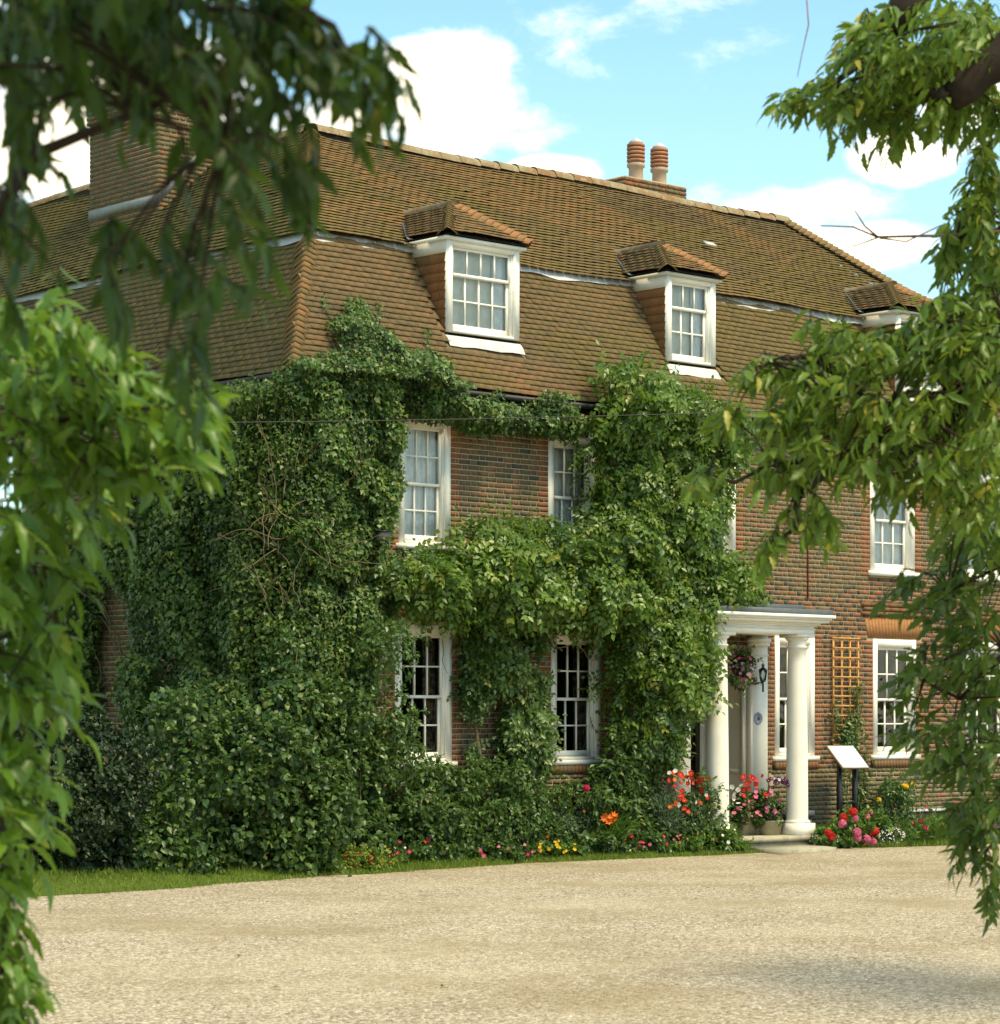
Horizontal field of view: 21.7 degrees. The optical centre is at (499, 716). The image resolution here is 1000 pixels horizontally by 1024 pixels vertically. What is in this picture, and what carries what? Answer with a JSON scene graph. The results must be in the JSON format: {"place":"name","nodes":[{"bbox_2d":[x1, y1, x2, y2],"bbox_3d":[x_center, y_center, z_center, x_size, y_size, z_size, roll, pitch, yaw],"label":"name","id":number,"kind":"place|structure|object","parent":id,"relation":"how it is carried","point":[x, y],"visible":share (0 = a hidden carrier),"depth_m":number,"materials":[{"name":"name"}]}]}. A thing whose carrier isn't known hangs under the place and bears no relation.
{"place":"outdoors","nodes":[
{"label":"outdoors","id":0,"kind":"place"},
{"bbox_2d":[1,835,998,896],"bbox_3d":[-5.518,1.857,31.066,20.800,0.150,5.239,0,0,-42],"label":"grass verge","id":1,"kind":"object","parent":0,"point":[132,882],"depth_m":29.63,"materials":[{"name":"plant"}]},
{"bbox_2d":[0,671,171,874],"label":"shrub","id":2,"kind":"object","parent":1,"relation":"on","point":[91,806],"visible":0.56,"depth_m":29.93,"materials":[{"name":"green plant"}]},
{"bbox_2d":[109,665,420,876],"bbox_3d":[-2.879,0.695,31.911,4.592,2.678,2.308,0,0,-42],"label":"shrub","id":3,"kind":"object","parent":1,"relation":"on","point":[279,774],"visible":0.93,"depth_m":31.30,"materials":[{"name":"green plant"}]},
{"bbox_2d":[330,841,399,872],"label":"flowering plant","id":4,"kind":"object","parent":1,"relation":"on","point":[357,856],"visible":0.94,"depth_m":32.17,"materials":[{"name":"green plant"}]},
{"bbox_2d":[468,837,543,862],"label":"bedding plant","id":5,"kind":"object","parent":1,"relation":"on","point":[517,852],"visible":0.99,"depth_m":34.29,"materials":[{"name":"green plant"}]},
{"bbox_2d":[530,838,582,855],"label":"yellow flower plant","id":6,"kind":"object","parent":1,"relation":"on","point":[559,847],"visible":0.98,"depth_m":35.00,"materials":[{"name":"green plant"}]},
{"bbox_2d":[671,825,718,852],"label":"bedding plant","id":7,"kind":"object","parent":1,"relation":"on","point":[692,842],"visible":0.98,"depth_m":36.41,"materials":[{"name":"green plant"}]},
{"bbox_2d":[657,766,733,849],"bbox_3d":[2.732,1.330,36.900,1.427,1.287,1.059,0,0,-26],"label":"begonia","id":8,"kind":"object","parent":1,"relation":"on","point":[697,826],"visible":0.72,"depth_m":36.70,"materials":[{"name":"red plant"}]},
{"bbox_2d":[699,821,754,852],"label":"white flower plant","id":9,"kind":"object","parent":1,"relation":"on","point":[733,841],"visible":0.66,"depth_m":36.85,"materials":[{"name":"green plant"}]},
{"bbox_2d":[0,0,999,299],"label":"sky","id":10,"kind":"structure","parent":0,"point":[565,86],"materials":[{"name":"blue"}]},
{"bbox_2d":[1,844,999,1023],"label":"gravel drive","id":11,"kind":"structure","parent":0,"point":[886,935],"depth_m":21.95,"materials":[{"name":"beige gravel"}]},
{"bbox_2d":[0,263,242,1023],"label":"chestnut tree","id":12,"kind":"object","parent":11,"relation":"on","point":[61,397],"visible":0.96,"depth_m":7.92,"materials":[{"name":"green plant"}]},
{"bbox_2d":[0,0,425,444],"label":"chestnut tree","id":13,"kind":"object","parent":11,"relation":"on","point":[147,59],"visible":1,"depth_m":5.29,"materials":[{"name":"green plant"}]},
{"bbox_2d":[750,844,835,854],"bbox_3d":[4.241,1.907,37.567,1.007,0.055,1.977,0,0,39],"label":"flagstone","id":14,"kind":"object","parent":11,"relation":"on","point":[792,849],"visible":0.77,"depth_m":37.15,"materials":[{"name":"stone"}]},
{"bbox_2d":[809,835,848,848],"bbox_3d":[4.776,1.834,38.242,0.656,0.283,0.496,0,0,-42],"label":"lobelia","id":15,"kind":"object","parent":11,"relation":"on","point":[812,841],"visible":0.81,"depth_m":38.17,"materials":[{"name":"green plant"}]},
{"bbox_2d":[675,0,999,585],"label":"chestnut tree","id":16,"kind":"object","parent":11,"relation":"on","point":[950,75],"visible":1,"depth_m":12.12,"materials":[{"name":"green plant"}]},
{"bbox_2d":[863,822,904,846],"bbox_3d":[5.743,1.764,38.851,0.756,0.395,0.603,0,0,-16],"label":"alyssum","id":17,"kind":"object","parent":11,"relation":"on","point":[893,835],"visible":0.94,"depth_m":38.73,"materials":[{"name":"grey plant"}]},
{"bbox_2d":[869,479,999,936],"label":"slender leaf tree","id":18,"kind":"object","parent":11,"relation":"on","point":[972,672],"visible":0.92,"depth_m":13.18,"materials":[{"name":"green plant"}]},
{"bbox_2d":[227,408,847,422],"bbox_3d":[0.815,-3.504,29.650,16.390,1.132,0.343,0,0,-25],"label":"overhead cable","id":19,"kind":"object","parent":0,"point":[481,418],"visible":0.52,"depth_m":29.33,"materials":[{"name":"black paint"}]},
{"label":"flower bed soil","id":20,"kind":"structure","parent":0,"visible":0},
{"bbox_2d":[826,746,868,820],"bbox_3d":[5.274,1.190,39.557,0.637,1.499,0.360,0,0,-42],"label":"information sign","id":21,"kind":"object","parent":20,"relation":"on","point":[847,757],"visible":0.86,"depth_m":39.51,"materials":[{"name":"white wood"}]},
{"bbox_2d":[827,681,873,811],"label":"climbing plant","id":22,"kind":"object","parent":20,"relation":"on","point":[848,731],"visible":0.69,"depth_m":40.39,"materials":[{"name":"green plant"}]},
{"bbox_2d":[812,801,899,847],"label":"geranium","id":23,"kind":"object","parent":20,"relation":"on","point":[851,825],"visible":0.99,"depth_m":38.37,"materials":[{"name":"green plant"}]},
{"bbox_2d":[859,794,902,837],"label":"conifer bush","id":24,"kind":"object","parent":20,"relation":"on","point":[881,803],"visible":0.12,"depth_m":39.80,"materials":[{"name":"green plant"}]},
{"bbox_2d":[861,767,946,838],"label":"rose bush","id":25,"kind":"object","parent":20,"relation":"on","point":[894,794],"visible":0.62,"depth_m":40.31,"materials":[{"name":"green plant"}]},
{"bbox_2d":[891,807,999,837],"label":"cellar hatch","id":26,"kind":"object","parent":20,"relation":"on","point":[926,813],"visible":0.16,"depth_m":41.32,"materials":[{"name":"white"}]},
{"label":"ground","id":27,"kind":"structure","parent":0,"visible":0},
{"bbox_2d":[255,608,445,838],"bbox_3d":[-1.975,0.156,32.927,1.930,3.574,2.383,0,0,19],"label":"shrub","id":28,"kind":"object","parent":27,"relation":"on","point":[399,730],"visible":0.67,"depth_m":32.74,"materials":[{"name":"green plant"}]},
{"bbox_2d":[0,96,999,851],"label":"country house","id":29,"kind":"structure","parent":27,"relation":"on","point":[516,284],"depth_m":38.24,"materials":[{"name":"brick"}]},
{"bbox_2d":[0,440,24,553],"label":"window","id":30,"kind":"structure","parent":29,"relation":"in","point":[3,502],"depth_m":38.48,"materials":[{"name":"white paint"}]},
{"bbox_2d":[33,293,585,838],"bbox_3d":[-3.815,-1.774,34.597,5.771,7.561,9.129,0,0,-76],"label":"ivy","id":31,"kind":"object","parent":29,"relation":"attached to","point":[177,619],"visible":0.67,"depth_m":33.05,"materials":[{"name":"green plant"}]},
{"bbox_2d":[361,530,392,548],"bbox_3d":[-1.661,-2.254,33.389,0.180,0.228,0.680,0,0,-42],"label":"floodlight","id":32,"kind":"object","parent":29,"relation":"attached to","point":[386,534],"visible":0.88,"depth_m":33.17,"materials":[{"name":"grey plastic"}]},
{"bbox_2d":[396,416,455,551],"bbox_3d":[-1.035,-3.098,34.682,1.000,1.765,0.246,0,0,-42],"label":"window","id":33,"kind":"structure","parent":29,"relation":"in","point":[425,505],"depth_m":34.81,"materials":[{"name":"white paint"}]},
{"bbox_2d":[395,624,457,767],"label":"window","id":34,"kind":"structure","parent":29,"relation":"in","point":[430,687],"depth_m":34.92,"materials":[{"name":"white paint"}]},
{"bbox_2d":[392,199,533,354],"bbox_3d":[-0.753,-6.068,36.174,1.692,2.164,1.979,0,0,-42],"label":"dormer window","id":35,"kind":"structure","parent":29,"relation":"in","point":[470,274],"depth_m":35.67,"materials":[{"name":"white paint"}]},
{"bbox_2d":[548,437,595,553],"bbox_3d":[0.976,-3.067,36.506,1.010,1.705,0.246,0,0,-42],"label":"window","id":36,"kind":"structure","parent":29,"relation":"in","point":[560,494],"depth_m":36.54,"materials":[{"name":"white paint"}]},
{"bbox_2d":[364,340,780,844],"bbox_3d":[1.230,-1.781,35.791,7.707,7.028,2.215,0,0,-42],"label":"wisteria","id":37,"kind":"object","parent":29,"relation":"attached to","point":[493,665],"visible":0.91,"depth_m":35.89,"materials":[{"name":"green plant"}]},
{"bbox_2d":[551,632,600,764],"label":"window","id":38,"kind":"structure","parent":29,"relation":"in","point":[580,741],"depth_m":36.81,"materials":[{"name":"white paint"}]},
{"bbox_2d":[608,240,728,378],"bbox_3d":[2.314,-6.043,38.898,1.396,2.113,1.883,0,0,-42],"label":"dormer window","id":39,"kind":"structure","parent":29,"relation":"in","point":[678,301],"depth_m":38.43,"materials":[{"name":"white paint"}]},
{"bbox_2d":[691,713,699,791],"bbox_3d":[2.524,0.440,39.206,1.950,3.000,0.282,0,0,-42],"label":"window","id":40,"kind":"structure","parent":29,"relation":"in","point":[695,761],"depth_m":39.45,"materials":[{"name":"glass"}]},
{"bbox_2d":[692,468,737,567],"bbox_3d":[3.121,-3.078,38.451,1.020,1.725,0.246,0,0,-42],"label":"window","id":41,"kind":"structure","parent":29,"relation":"in","point":[732,545],"depth_m":38.69,"materials":[{"name":"white paint"}]},
{"bbox_2d":[727,634,762,696],"bbox_3d":[3.549,-0.743,38.192,0.796,0.935,0.643,0,0,-42],"label":"hanging basket","id":42,"kind":"object","parent":29,"relation":"hanging from","point":[741,668],"visible":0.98,"depth_m":38.04,"materials":[{"name":"black paint"}]},
{"bbox_2d":[729,774,764,834],"bbox_3d":[3.595,1.295,38.230,0.552,0.929,0.954,0,0,34],"label":"stone planter","id":43,"kind":"object","parent":29,"relation":"on","point":[740,810],"visible":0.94,"depth_m":38.10,"materials":[{"name":"pink plant"}]},
{"bbox_2d":[753,712,762,724],"bbox_3d":[3.857,0.026,38.901,0.200,0.200,0.023,0,0,-42],"label":"plate","id":44,"kind":"object","parent":29,"relation":"attached to","point":[757,718],"visible":1,"depth_m":38.89,"materials":[{"name":"ceramic"}]},
{"bbox_2d":[753,663,766,691],"bbox_3d":[3.866,-0.581,38.766,0.140,0.430,0.244,0,0,-42],"label":"wall lantern","id":45,"kind":"object","parent":29,"relation":"attached to","point":[760,672],"depth_m":38.71,"materials":[{"name":"black paint"}]},
{"bbox_2d":[748,774,789,834],"bbox_3d":[3.954,1.284,38.261,0.967,0.907,0.540,0,0,-34],"label":"stone planter","id":46,"kind":"object","parent":29,"relation":"on","point":[768,809],"visible":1,"depth_m":38.15,"materials":[{"name":"pink plant"}]},
{"bbox_2d":[772,636,819,760],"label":"window","id":47,"kind":"structure","parent":29,"relation":"in","point":[781,651],"depth_m":39.86,"materials":[{"name":"white paint"}]},
{"bbox_2d":[832,637,859,745],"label":"trellis","id":48,"kind":"object","parent":29,"relation":"attached to","point":[842,676],"visible":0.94,"depth_m":40.28,"materials":[{"name":"brown wood"}]},
{"bbox_2d":[839,281,941,400],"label":"dormer window","id":49,"kind":"structure","parent":29,"relation":"in","point":[879,297],"depth_m":41.95,"materials":[{"name":"white paint"}]},
{"bbox_2d":[868,468,919,576],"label":"window","id":50,"kind":"structure","parent":29,"relation":"in","point":[892,547],"depth_m":41.34,"materials":[{"name":"white paint"}]},
{"bbox_2d":[871,639,920,759],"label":"window","id":51,"kind":"structure","parent":29,"relation":"in","point":[885,666],"depth_m":41.44,"materials":[{"name":"white paint"}]},
{"bbox_2d":[963,475,999,582],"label":"window","id":52,"kind":"structure","parent":29,"relation":"in","point":[970,570],"depth_m":42.75,"materials":[{"name":"white paint"}]},
{"bbox_2d":[965,642,999,757],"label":"window","id":53,"kind":"structure","parent":29,"relation":"in","point":[995,718],"depth_m":43.16,"materials":[{"name":"white paint"}]},
{"bbox_2d":[892,793,962,845],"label":"cosmos","id":54,"kind":"object","parent":27,"relation":"on","point":[924,830],"visible":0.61,"depth_m":39.13,"materials":[{"name":"green plant"}]},
{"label":"flower bed soil","id":55,"kind":"structure","parent":27,"relation":"on","visible":0},
{"bbox_2d":[303,713,416,849],"bbox_3d":[-1.982,0.920,33.066,1.814,2.151,1.446,0,0,-42],"label":"shrub","id":56,"kind":"object","parent":55,"relation":"on","point":[352,767],"visible":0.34,"depth_m":32.55,"materials":[{"name":"green plant"}]},
{"bbox_2d":[359,753,492,863],"bbox_3d":[-1.221,1.231,33.760,3.240,1.522,1.682,0,0,-42],"label":"shrub","id":57,"kind":"object","parent":55,"relation":"on","point":[433,792],"visible":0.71,"depth_m":33.70,"materials":[{"name":"green plant"}]},
{"bbox_2d":[392,836,481,860],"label":"flowers","id":58,"kind":"object","parent":55,"relation":"on","point":[427,849],"visible":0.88,"depth_m":33.52,"materials":[{"name":"green plant"}]},
{"bbox_2d":[388,785,530,841],"bbox_3d":[-0.624,1.411,34.612,3.034,1.162,1.113,0,0,-42],"label":"shrub","id":59,"kind":"object","parent":55,"relation":"on","point":[473,815],"visible":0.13,"depth_m":34.62,"materials":[{"name":"green plant"}]},
{"bbox_2d":[458,747,598,860],"bbox_3d":[0.196,1.191,34.950,1.396,1.581,2.463,0,0,32],"label":"shrub","id":60,"kind":"object","parent":55,"relation":"on","point":[524,810],"visible":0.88,"depth_m":34.73,"materials":[{"name":"green plant"}]},
{"bbox_2d":[526,797,607,849],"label":"grey leaf plant","id":61,"kind":"object","parent":55,"relation":"on","point":[574,825],"visible":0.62,"depth_m":35.45,"materials":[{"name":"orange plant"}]},
{"bbox_2d":[573,827,635,856],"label":"bedding plant","id":62,"kind":"object","parent":55,"relation":"on","point":[604,840],"visible":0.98,"depth_m":35.42,"materials":[{"name":"green plant"}]},
{"bbox_2d":[578,806,642,853],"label":"day lily","id":63,"kind":"object","parent":55,"relation":"on","point":[612,823],"visible":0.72,"depth_m":35.74,"materials":[{"name":"green plant"}]},
{"bbox_2d":[542,750,694,851],"bbox_3d":[1.788,1.165,36.456,1.491,1.675,3.176,0,0,35],"label":"shrub","id":64,"kind":"object","parent":55,"relation":"on","point":[606,788],"visible":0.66,"depth_m":36.00,"materials":[{"name":"green plant"}]},
{"bbox_2d":[624,829,679,853],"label":"bedding plant","id":65,"kind":"object","parent":55,"relation":"on","point":[659,841],"visible":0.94,"depth_m":36.03,"materials":[{"name":"green plant"}]},
{"bbox_2d":[625,773,732,841],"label":"feathery plant","id":66,"kind":"object","parent":55,"relation":"on","point":[669,820],"visible":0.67,"depth_m":36.46,"materials":[{"name":"green plant"}]}
]}

